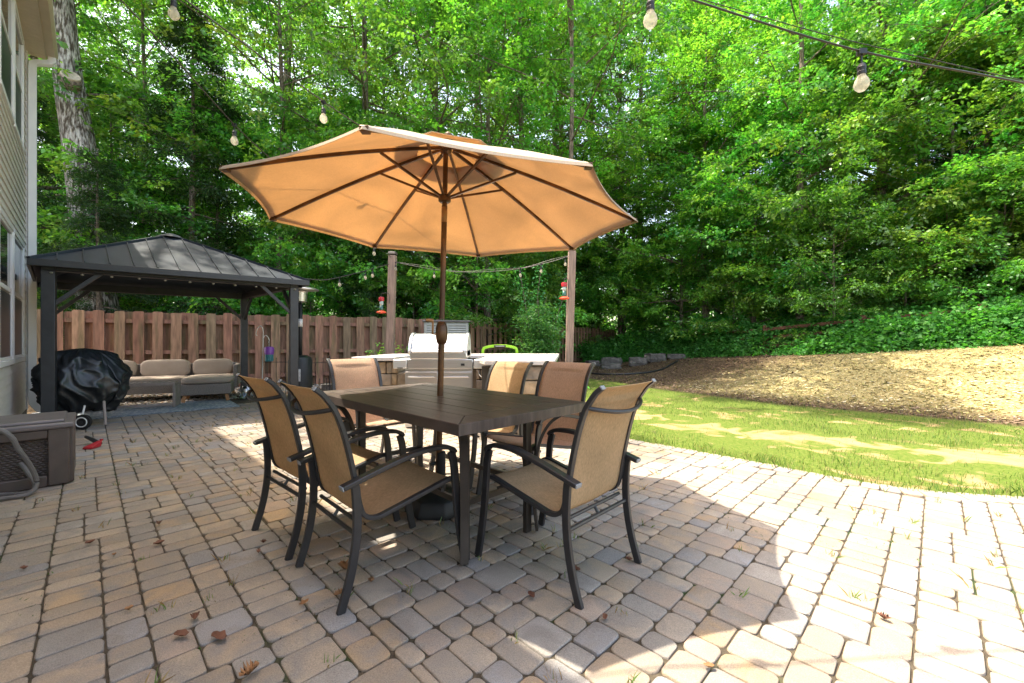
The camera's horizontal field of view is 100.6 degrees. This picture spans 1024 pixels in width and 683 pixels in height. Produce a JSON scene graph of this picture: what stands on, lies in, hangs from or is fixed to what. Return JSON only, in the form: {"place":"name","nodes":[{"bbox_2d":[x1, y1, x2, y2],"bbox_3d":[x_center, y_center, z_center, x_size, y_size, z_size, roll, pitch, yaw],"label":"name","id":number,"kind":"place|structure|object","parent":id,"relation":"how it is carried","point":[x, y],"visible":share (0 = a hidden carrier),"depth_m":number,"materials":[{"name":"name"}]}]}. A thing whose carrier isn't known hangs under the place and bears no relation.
{"place":"outdoors","nodes":[
{"label":"outdoors","id":0,"kind":"place"},
{"bbox_2d":[0,396,1023,682],"bbox_3d":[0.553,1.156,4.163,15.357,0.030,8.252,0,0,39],"label":"patio","id":1,"kind":"structure","parent":0,"point":[72,642],"depth_m":2.06,"materials":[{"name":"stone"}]},
{"bbox_2d":[0,427,39,500],"bbox_3d":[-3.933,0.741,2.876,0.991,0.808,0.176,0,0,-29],"label":"patio chair","id":2,"kind":"object","parent":1,"relation":"on","point":[21,453],"visible":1,"depth_m":3.09,"materials":[{"name":"grey metal"}]},
{"bbox_2d":[0,411,75,492],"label":"deck box","id":3,"kind":"object","parent":1,"relation":"on","point":[47,442],"visible":0.88,"depth_m":3.35,"materials":[{"name":"brown plastic"}]},
{"bbox_2d":[30,348,132,429],"bbox_3d":[-5.949,0.622,5.920,1.069,1.056,1.028,0,0,0],"label":"covered grill","id":4,"kind":"object","parent":1,"relation":"on","point":[92,379],"visible":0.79,"depth_m":5.68,"materials":[{"name":"black fabric"}]},
{"bbox_2d":[39,398,239,418],"bbox_3d":[-6.214,1.142,7.128,2.596,0.010,1.348,0,0,-42],"label":"rug","id":5,"kind":"object","parent":1,"relation":"on","point":[193,406],"visible":0.43,"depth_m":7.11,"materials":[{"name":"grey fabric"}]},
{"bbox_2d":[117,380,180,408],"bbox_3d":[-6.571,0.921,7.269,1.370,0.432,0.490,0,0,-29],"label":"coffee table","id":6,"kind":"object","parent":5,"relation":"on","point":[176,394],"visible":0.56,"depth_m":7.37,"materials":[{"name":"grey wicker"}]},
{"bbox_2d":[122,359,239,402],"bbox_3d":[-6.972,0.758,8.217,2.805,0.776,1.500,0,0,-29],"label":"sofa","id":7,"kind":"object","parent":5,"relation":"on","point":[206,376],"visible":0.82,"depth_m":8.53,"materials":[{"name":"beige fabric"}]},
{"bbox_2d":[26,233,309,412],"bbox_3d":[-5.741,-0.333,7.155,3.656,2.965,3.084,0,0,-38],"label":"gazebo","id":8,"kind":"object","parent":1,"relation":"on","point":[168,255],"visible":0.9,"depth_m":6.56,"materials":[{"name":"black metal"}]},
{"bbox_2d":[288,287,318,400],"bbox_3d":[-3.840,0.075,7.750,0.600,2.150,0.600,0,0,0],"label":"patio heater","id":9,"kind":"object","parent":1,"relation":"on","point":[305,374],"visible":0.39,"depth_m":7.68,"materials":[{"name":"black metal"}]},
{"bbox_2d":[236,373,399,560],"bbox_3d":[-1.184,0.670,2.620,0.580,0.970,0.796,0,0,42],"label":"sling chair","id":10,"kind":"object","parent":1,"relation":"on","point":[280,441],"visible":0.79,"depth_m":2.44,"materials":[{"name":"brown fabric"}]},
{"bbox_2d":[277,379,459,614],"bbox_3d":[-0.704,0.670,2.175,0.796,0.970,0.580,0,0,-44],"label":"sling chair","id":11,"kind":"object","parent":1,"relation":"on","point":[387,488],"visible":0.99,"depth_m":2.06,"materials":[{"name":"beige fabric"}]},
{"bbox_2d":[326,357,415,463],"bbox_3d":[-1.339,0.660,4.009,0.812,0.989,0.592,0,0,45],"label":"sling chair","id":12,"kind":"object","parent":1,"relation":"on","point":[354,373],"visible":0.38,"depth_m":4.19,"materials":[{"name":"beige fabric"}]},
{"bbox_2d":[386,251,397,353],"bbox_3d":[-2.362,-0.299,8.300,0.220,2.902,0.156,0,0,0],"label":"light post","id":13,"kind":"object","parent":1,"relation":"on","point":[390,323],"visible":0.75,"depth_m":8.23,"materials":[{"name":"brown wood"}]},
{"bbox_2d":[404,450,470,519],"bbox_3d":[-0.505,0.948,2.940,0.434,0.405,0.434,0,0,3],"label":"umbrella base","id":14,"kind":"object","parent":1,"relation":"on","point":[430,506],"visible":0.43,"depth_m":2.77,"materials":[{"name":"black plastic"}]},
{"bbox_2d":[219,125,637,472],"bbox_3d":[-0.443,-0.135,2.847,2.325,2.531,2.326,0,0,28],"label":"patio umbrella","id":15,"kind":"object","parent":14,"relation":"in","point":[447,192],"visible":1,"depth_m":2.95,"materials":[{"name":"beige fabric"}]},
{"bbox_2d":[393,332,490,426],"bbox_3d":[-0.760,0.506,5.896,1.630,1.268,0.688,0,0,0],"label":"gas grill","id":16,"kind":"object","parent":1,"relation":"on","point":[420,365],"visible":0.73,"depth_m":5.61,"materials":[{"name":"metal"}]},
{"bbox_2d":[444,372,471,387],"bbox_3d":[-0.745,0.750,5.612,0.430,0.700,0.063,0,0,0],"label":"door","id":17,"kind":"structure","parent":16,"relation":"in","point":[460,379],"depth_m":5.61,"materials":[{"name":"metal"}]},
{"bbox_2d":[323,383,585,564],"bbox_3d":[-0.495,0.757,2.820,1.720,0.785,0.980,0,0,45],"label":"dining table","id":18,"kind":"object","parent":1,"relation":"on","point":[462,413],"visible":0.69,"depth_m":2.44,"materials":[{"name":"paint"}]},
{"bbox_2d":[351,354,558,434],"bbox_3d":[-0.705,0.682,6.335,3.128,0.924,2.830,0,0,0],"label":"outdoor kitchen","id":19,"kind":"object","parent":1,"relation":"on","point":[390,375],"visible":0.1,"depth_m":6.01,"materials":[{"name":"beige stone"}]},
{"bbox_2d":[429,360,533,489],"bbox_3d":[-0.252,0.670,3.758,0.580,0.970,0.796,0,0,45],"label":"sling chair","id":20,"kind":"object","parent":1,"relation":"on","point":[505,376],"visible":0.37,"depth_m":3.89,"materials":[{"name":"beige fabric"}]},
{"bbox_2d":[14,407,1023,682],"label":"weeds","id":21,"kind":"object","parent":1,"relation":"on","point":[832,553],"visible":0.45,"depth_m":2.25,"materials":[{"name":"green plant"}]},
{"bbox_2d":[476,360,595,514],"bbox_3d":[0.209,0.660,3.279,0.592,0.989,0.812,0,0,45],"label":"sling chair","id":22,"kind":"object","parent":1,"relation":"on","point":[565,380],"visible":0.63,"depth_m":3.39,"materials":[{"name":"brown fabric"}]},
{"bbox_2d":[475,378,655,609],"bbox_3d":[0.272,0.670,2.212,0.796,0.970,0.580,0,0,44],"label":"sling chair","id":23,"kind":"object","parent":1,"relation":"on","point":[601,458],"visible":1,"depth_m":2.07,"materials":[{"name":"beige fabric"}]},
{"bbox_2d":[38,0,1005,326],"label":"sky","id":24,"kind":"structure","parent":0,"point":[249,73],"materials":[{"name":"white"}]},
{"bbox_2d":[27,341,1023,496],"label":"ground","id":25,"kind":"structure","parent":0,"point":[739,439],"depth_m":6.72,"materials":[{"name":"green plant"}]},
{"bbox_2d":[0,0,57,415],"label":"house","id":26,"kind":"structure","parent":25,"relation":"on","point":[27,27],"depth_m":5.80,"materials":[{"name":"beige plastic"}]},
{"bbox_2d":[0,206,13,367],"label":"window","id":27,"kind":"structure","parent":26,"relation":"in","point":[6,227],"depth_m":4.98,"materials":[{"name":"white plastic"}]},
{"bbox_2d":[0,0,14,123],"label":"window","id":28,"kind":"structure","parent":26,"relation":"in","point":[7,7],"depth_m":5.07,"materials":[{"name":"white plastic"}]},
{"bbox_2d":[13,0,23,152],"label":"window","id":29,"kind":"structure","parent":26,"relation":"in","point":[18,127],"depth_m":5.89,"materials":[{"name":"white plastic"}]},
{"bbox_2d":[14,228,24,363],"bbox_3d":[-6.718,-0.575,5.781,1.230,1.710,0.039,0,0,45],"label":"window","id":30,"kind":"structure","parent":26,"relation":"in","point":[19,246],"depth_m":5.90,"materials":[{"name":"white plastic"}]},
{"bbox_2d":[120,0,390,256],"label":"string light","id":31,"kind":"object","parent":26,"relation":"hanging from","point":[233,140],"visible":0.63,"depth_m":3.22,"materials":[{"name":"black plastic"}]},
{"bbox_2d":[167,0,568,251],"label":"string light","id":32,"kind":"object","parent":26,"relation":"hanging from","point":[173,13],"visible":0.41,"depth_m":2.75,"materials":[{"name":"black plastic"}]},
{"bbox_2d":[643,0,1023,92],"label":"string light","id":33,"kind":"object","parent":26,"relation":"hanging from","point":[862,82],"visible":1,"depth_m":1.78,"materials":[{"name":"clear frosted glass"},{"name":"black rubber"},{"name":"black plastic"}]},
{"bbox_2d":[37,68,118,308],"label":"cedar tree","id":34,"kind":"object","parent":25,"relation":"on","point":[43,172],"visible":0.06,"depth_m":11.42,"materials":[{"name":"green plant"}]},
{"bbox_2d":[37,144,159,323],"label":"cedar tree","id":35,"kind":"object","parent":25,"relation":"on","point":[97,206],"visible":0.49,"depth_m":10.55,"materials":[{"name":"green plant"}]},
{"bbox_2d":[37,0,251,221],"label":"broadleaf tree","id":36,"kind":"object","parent":25,"relation":"on","point":[149,46],"visible":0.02,"depth_m":22.21,"materials":[{"name":"green plant"}]},
{"bbox_2d":[28,0,265,291],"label":"broadleaf tree","id":37,"kind":"object","parent":25,"relation":"on","point":[128,13],"visible":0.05,"depth_m":16.02,"materials":[{"name":"green plant"}]},
{"bbox_2d":[37,58,258,314],"bbox_3d":[-12.615,-3.615,13.773,9.111,10.232,8.784,0,0,41],"label":"young tree","id":38,"kind":"object","parent":25,"relation":"on","point":[119,85],"visible":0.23,"depth_m":12.45,"materials":[{"name":"green plant"}]},
{"bbox_2d":[28,0,272,309],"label":"broadleaf tree","id":39,"kind":"object","parent":25,"relation":"on","point":[42,78],"visible":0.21,"depth_m":12.27,"materials":[{"name":"green plant"}]},
{"bbox_2d":[39,0,277,228],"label":"broadleaf tree","id":40,"kind":"object","parent":25,"relation":"on","point":[126,44],"visible":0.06,"depth_m":29.24,"materials":[{"name":"green plant"}]},
{"bbox_2d":[37,0,296,306],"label":"broadleaf tree","id":41,"kind":"object","parent":25,"relation":"on","point":[219,19],"visible":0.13,"depth_m":14.12,"materials":[{"name":"green plant"}]},
{"bbox_2d":[80,0,262,315],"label":"cedar tree","id":42,"kind":"object","parent":25,"relation":"on","point":[206,191],"visible":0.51,"depth_m":12.31,"materials":[{"name":"green plant"}]},
{"bbox_2d":[37,88,344,316],"bbox_3d":[-9.686,-3.266,14.489,8.477,9.489,8.173,0,0,-16],"label":"young tree","id":43,"kind":"object","parent":25,"relation":"on","point":[239,152],"visible":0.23,"depth_m":12.59,"materials":[{"name":"green plant"}]},
{"bbox_2d":[52,0,387,318],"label":"oak tree","id":44,"kind":"object","parent":25,"relation":"on","point":[73,127],"visible":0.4,"depth_m":11.24,"materials":[{"name":"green plant"}]},
{"bbox_2d":[120,384,321,405],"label":"pebbles","id":45,"kind":"object","parent":25,"relation":"on","point":[141,398],"visible":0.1,"depth_m":8.64,"materials":[{"name":"grey gravel"}]},
{"bbox_2d":[37,309,425,386],"bbox_3d":[-6.676,0.215,10.737,9.368,1.870,0.122,0,0,-25],"label":"board fence","id":46,"kind":"object","parent":25,"relation":"on","point":[138,337],"visible":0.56,"depth_m":10.51,"materials":[{"name":"brown wood"}]},
{"bbox_2d":[174,230,325,315],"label":"young tree","id":47,"kind":"object","parent":25,"relation":"on","point":[246,250],"visible":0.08,"depth_m":14.10,"materials":[{"name":"green plant"}]},
{"bbox_2d":[129,0,403,261],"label":"broadleaf tree","id":48,"kind":"object","parent":25,"relation":"on","point":[285,65],"visible":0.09,"depth_m":22.03,"materials":[{"name":"green plant"}]},
{"bbox_2d":[74,0,465,316],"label":"broadleaf tree","id":49,"kind":"object","parent":25,"relation":"on","point":[256,35],"visible":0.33,"depth_m":11.95,"materials":[{"name":"green plant"}]},
{"bbox_2d":[108,0,432,303],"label":"broadleaf tree","id":50,"kind":"object","parent":25,"relation":"on","point":[334,5],"visible":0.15,"depth_m":15.30,"materials":[{"name":"green plant"}]},
{"bbox_2d":[183,0,405,309],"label":"broadleaf tree","id":51,"kind":"object","parent":25,"relation":"on","point":[268,74],"visible":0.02,"depth_m":28.30,"materials":[{"name":"green plant"}]},
{"bbox_2d":[236,260,363,317],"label":"young tree","id":52,"kind":"object","parent":25,"relation":"on","point":[319,285],"visible":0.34,"depth_m":13.38,"materials":[{"name":"green plant"}]},
{"bbox_2d":[130,0,522,316],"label":"broadleaf tree","id":53,"kind":"object","parent":25,"relation":"on","point":[363,80],"visible":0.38,"depth_m":12.93,"materials":[{"name":"green plant"}]},
{"bbox_2d":[199,83,459,316],"bbox_3d":[-6.567,-3.703,15.312,8.897,10.418,8.578,0,0,24],"label":"young tree","id":54,"kind":"object","parent":25,"relation":"on","point":[310,138],"visible":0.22,"depth_m":13.43,"materials":[{"name":"green plant"}]},
{"bbox_2d":[271,0,473,151],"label":"broadleaf tree","id":55,"kind":"object","parent":25,"relation":"on","point":[370,64],"visible":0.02,"depth_m":24.27,"materials":[{"name":"green plant"}]},
{"bbox_2d":[332,242,419,318],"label":"cedar tree","id":56,"kind":"object","parent":25,"relation":"on","point":[372,257],"visible":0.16,"depth_m":13.46,"materials":[{"name":"green plant"}]},
{"bbox_2d":[272,7,533,296],"bbox_3d":[-7.896,-11.048,29.955,18.260,25.255,16.808,0,0,34],"label":"broadleaf tree","id":57,"kind":"object","parent":25,"relation":"on","point":[383,83],"visible":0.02,"depth_m":26.31,"materials":[{"name":"green plant"}]},
{"bbox_2d":[344,250,473,325],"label":"young tree","id":58,"kind":"object","parent":25,"relation":"on","point":[409,260],"visible":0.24,"depth_m":13.67,"materials":[{"name":"green plant"}]},
{"bbox_2d":[312,131,519,343],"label":"young tree","id":59,"kind":"object","parent":25,"relation":"on","point":[427,309],"visible":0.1,"depth_m":14.07,"materials":[{"name":"green plant"}]},
{"bbox_2d":[273,0,612,313],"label":"broadleaf tree","id":60,"kind":"object","parent":25,"relation":"on","point":[490,82],"visible":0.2,"depth_m":13.93,"materials":[{"name":"green plant"}]},
{"bbox_2d":[422,320,469,333],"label":"storage shed","id":61,"kind":"structure","parent":25,"relation":"on","point":[457,326],"depth_m":11.55,"materials":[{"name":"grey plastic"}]},
{"bbox_2d":[330,0,595,317],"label":"broadleaf tree","id":62,"kind":"object","parent":25,"relation":"on","point":[474,114],"visible":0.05,"depth_m":20.84,"materials":[{"name":"green plant"}]},
{"bbox_2d":[396,251,555,353],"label":"young tree","id":63,"kind":"object","parent":25,"relation":"on","point":[479,319],"visible":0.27,"depth_m":14.10,"materials":[{"name":"green plant"}]},
{"bbox_2d":[400,240,593,353],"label":"young tree","id":64,"kind":"object","parent":25,"relation":"on","point":[504,317],"visible":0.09,"depth_m":16.15,"materials":[{"name":"green plant"}]},
{"bbox_2d":[369,0,629,352],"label":"broadleaf tree","id":65,"kind":"object","parent":25,"relation":"on","point":[505,6],"visible":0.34,"depth_m":14.09,"materials":[{"name":"green plant"}]},
{"bbox_2d":[454,253,561,351],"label":"young tree","id":66,"kind":"object","parent":25,"relation":"on","point":[524,285],"visible":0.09,"depth_m":17.48,"materials":[{"name":"green plant"}]},
{"bbox_2d":[429,318,614,361],"bbox_3d":[1.658,0.216,18.462,0.122,1.869,14.313,0,0,36],"label":"board fence","id":67,"kind":"object","parent":25,"relation":"on","point":[481,337],"visible":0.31,"depth_m":15.79,"materials":[{"name":"brown wood"}]},
{"bbox_2d":[372,0,676,340],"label":"broadleaf tree","id":68,"kind":"object","parent":25,"relation":"on","point":[522,119],"visible":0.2,"depth_m":17.43,"materials":[{"name":"green plant"}]},
{"bbox_2d":[510,263,579,361],"bbox_3d":[0.860,-0.387,10.999,1.858,3.336,1.710,0,0,0],"label":"shrub","id":69,"kind":"object","parent":25,"relation":"on","point":[540,341],"visible":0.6,"depth_m":10.82,"materials":[{"name":"green plant"}]},
{"bbox_2d":[493,236,607,356],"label":"young tree","id":70,"kind":"object","parent":25,"relation":"on","point":[586,292],"visible":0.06,"depth_m":20.41,"materials":[{"name":"green plant"}]},
{"bbox_2d":[355,0,755,330],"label":"broadleaf tree","id":71,"kind":"object","parent":25,"relation":"on","point":[573,70],"visible":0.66,"depth_m":12.80,"materials":[{"name":"green plant"}]},
{"bbox_2d":[491,148,637,347],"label":"young tree","id":72,"kind":"object","parent":25,"relation":"on","point":[604,253],"visible":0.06,"depth_m":20.99,"materials":[{"name":"green plant"}]},
{"bbox_2d":[441,0,692,257],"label":"broadleaf tree","id":73,"kind":"object","parent":25,"relation":"on","point":[608,72],"visible":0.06,"depth_m":22.79,"materials":[{"name":"green plant"}]},
{"bbox_2d":[565,248,576,361],"bbox_3d":[1.098,-0.309,8.000,0.220,2.922,0.156,0,0,0],"label":"light post","id":74,"kind":"object","parent":25,"relation":"on","point":[570,310],"visible":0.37,"depth_m":7.93,"materials":[{"name":"brown wood"}]},
{"bbox_2d":[406,0,738,358],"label":"broadleaf tree","id":75,"kind":"object","parent":25,"relation":"on","point":[585,129],"visible":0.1,"depth_m":21.00,"materials":[{"name":"green plant"}]},
{"bbox_2d":[497,2,722,325],"bbox_3d":[5.520,-11.029,29.887,14.630,24.537,16.525,0,0,-12],"label":"broadleaf tree","id":76,"kind":"object","parent":25,"relation":"on","point":[616,62],"visible":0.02,"depth_m":28.67,"materials":[{"name":"green plant"}]},
{"bbox_2d":[551,144,680,341],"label":"young tree","id":77,"kind":"object","parent":25,"relation":"on","point":[602,266],"visible":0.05,"depth_m":23.43,"materials":[{"name":"green plant"}]},
{"bbox_2d":[563,236,692,353],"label":"young tree","id":78,"kind":"object","parent":25,"relation":"on","point":[629,334],"visible":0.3,"depth_m":21.13,"materials":[{"name":"green plant"}]},
{"bbox_2d":[514,0,745,337],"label":"broadleaf tree","id":79,"kind":"object","parent":25,"relation":"on","point":[622,230],"visible":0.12,"depth_m":21.49,"materials":[{"name":"green plant"}]},
{"bbox_2d":[523,0,780,329],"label":"broadleaf tree","id":80,"kind":"object","parent":25,"relation":"on","point":[640,87],"visible":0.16,"depth_m":20.49,"materials":[{"name":"green plant"}]},
{"bbox_2d":[617,221,740,330],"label":"young tree","id":81,"kind":"object","parent":25,"relation":"on","point":[685,314],"visible":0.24,"depth_m":20.27,"materials":[{"name":"green plant"}]},
{"bbox_2d":[592,109,787,342],"bbox_3d":[7.878,-4.597,19.748,9.217,11.031,8.886,0,0,-26],"label":"young tree","id":82,"kind":"object","parent":25,"relation":"on","point":[697,146],"visible":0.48,"depth_m":18.20,"materials":[{"name":"green plant"}]},
{"bbox_2d":[578,0,832,332],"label":"broadleaf tree","id":83,"kind":"object","parent":25,"relation":"on","point":[688,43],"visible":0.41,"depth_m":16.93,"materials":[{"name":"green plant"}]},
{"bbox_2d":[666,240,805,342],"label":"young tree","id":84,"kind":"object","parent":25,"relation":"on","point":[716,254],"visible":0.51,"depth_m":16.18,"materials":[{"name":"green plant"}]},
{"bbox_2d":[626,4,849,314],"bbox_3d":[11.845,-8.779,23.149,11.645,18.546,10.143,0,0,31],"label":"broadleaf tree","id":85,"kind":"object","parent":25,"relation":"on","point":[710,55],"visible":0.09,"depth_m":21.52,"materials":[{"name":"green plant"}]},
{"bbox_2d":[645,79,923,334],"bbox_3d":[10.392,-4.806,17.701,9.541,10.828,9.198,0,0,23],"label":"young tree","id":86,"kind":"object","parent":25,"relation":"on","point":[778,108],"visible":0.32,"depth_m":15.93,"materials":[{"name":"green plant"}]},
{"bbox_2d":[694,0,876,314],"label":"broadleaf tree","id":87,"kind":"object","parent":25,"relation":"on","point":[830,32],"visible":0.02,"depth_m":22.54,"materials":[{"name":"green plant"}]},
{"bbox_2d":[627,0,950,346],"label":"broadleaf tree","id":88,"kind":"object","parent":25,"relation":"on","point":[739,54],"visible":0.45,"depth_m":14.82,"materials":[{"name":"green plant"}]},
{"bbox_2d":[577,291,1023,361],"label":"undergrowth","id":89,"kind":"object","parent":25,"relation":"on","point":[914,332],"visible":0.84,"depth_m":11.99,"materials":[{"name":"green plant"}]},
{"bbox_2d":[581,343,1023,424],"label":"leaf litter","id":90,"kind":"object","parent":25,"relation":"on","point":[882,400],"visible":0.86,"depth_m":8.92,"materials":[{"name":"brown plant"}]},
{"bbox_2d":[585,377,1023,498],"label":"grass","id":91,"kind":"structure","parent":25,"relation":"on","point":[843,463],"depth_m":4.80,"materials":[{"name":"green plant"}]},
{"bbox_2d":[729,215,900,320],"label":"young tree","id":92,"kind":"object","parent":25,"relation":"on","point":[817,260],"visible":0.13,"depth_m":15.33,"materials":[{"name":"green plant"}]},
{"bbox_2d":[755,183,951,347],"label":"young tree","id":93,"kind":"object","parent":25,"relation":"on","point":[842,288],"visible":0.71,"depth_m":13.39,"materials":[{"name":"green plant"}]},
{"bbox_2d":[698,0,1023,320],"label":"young tree","id":94,"kind":"object","parent":25,"relation":"on","point":[844,63],"visible":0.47,"depth_m":13.75,"materials":[{"name":"green plant"}]},
{"bbox_2d":[700,0,1023,306],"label":"broadleaf tree","id":95,"kind":"object","parent":25,"relation":"on","point":[994,16],"visible":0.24,"depth_m":13.80,"materials":[{"name":"green plant"}]},
{"bbox_2d":[747,0,1023,303],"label":"broadleaf tree","id":96,"kind":"object","parent":25,"relation":"on","point":[829,11],"visible":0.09,"depth_m":16.12,"materials":[{"name":"green plant"}]},
{"bbox_2d":[783,14,1023,308],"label":"young tree","id":97,"kind":"object","parent":25,"relation":"on","point":[907,232],"visible":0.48,"depth_m":12.73,"materials":[{"name":"green plant"}]},
{"bbox_2d":[821,206,1015,341],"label":"young tree","id":98,"kind":"object","parent":25,"relation":"on","point":[879,254],"visible":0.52,"depth_m":12.51,"materials":[{"name":"green plant"}]},
{"bbox_2d":[872,159,1023,341],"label":"young tree","id":99,"kind":"object","parent":25,"relation":"on","point":[958,245],"visible":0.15,"depth_m":12.76,"materials":[{"name":"green plant"}]},
{"bbox_2d":[873,0,1023,282],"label":"broadleaf tree","id":100,"kind":"object","parent":25,"relation":"on","point":[974,164],"visible":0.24,"depth_m":12.48,"materials":[{"name":"green plant"}]},
{"bbox_2d":[881,0,1023,298],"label":"young tree","id":101,"kind":"object","parent":25,"relation":"on","point":[1017,19],"visible":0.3,"depth_m":12.03,"materials":[{"name":"green plant"}]},
{"bbox_2d":[891,150,1023,340],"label":"young tree","id":102,"kind":"object","parent":25,"relation":"on","point":[970,291],"visible":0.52,"depth_m":11.47,"materials":[{"name":"green plant"}]},
{"bbox_2d":[899,0,1023,335],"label":"broadleaf tree","id":103,"kind":"object","parent":25,"relation":"on","point":[1006,6],"visible":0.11,"depth_m":13.79,"materials":[{"name":"green plant"}]},
{"bbox_2d":[974,219,1023,296],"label":"young tree","id":104,"kind":"object","parent":25,"relation":"on","point":[1015,229],"visible":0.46,"depth_m":11.57,"materials":[{"name":"green plant"}]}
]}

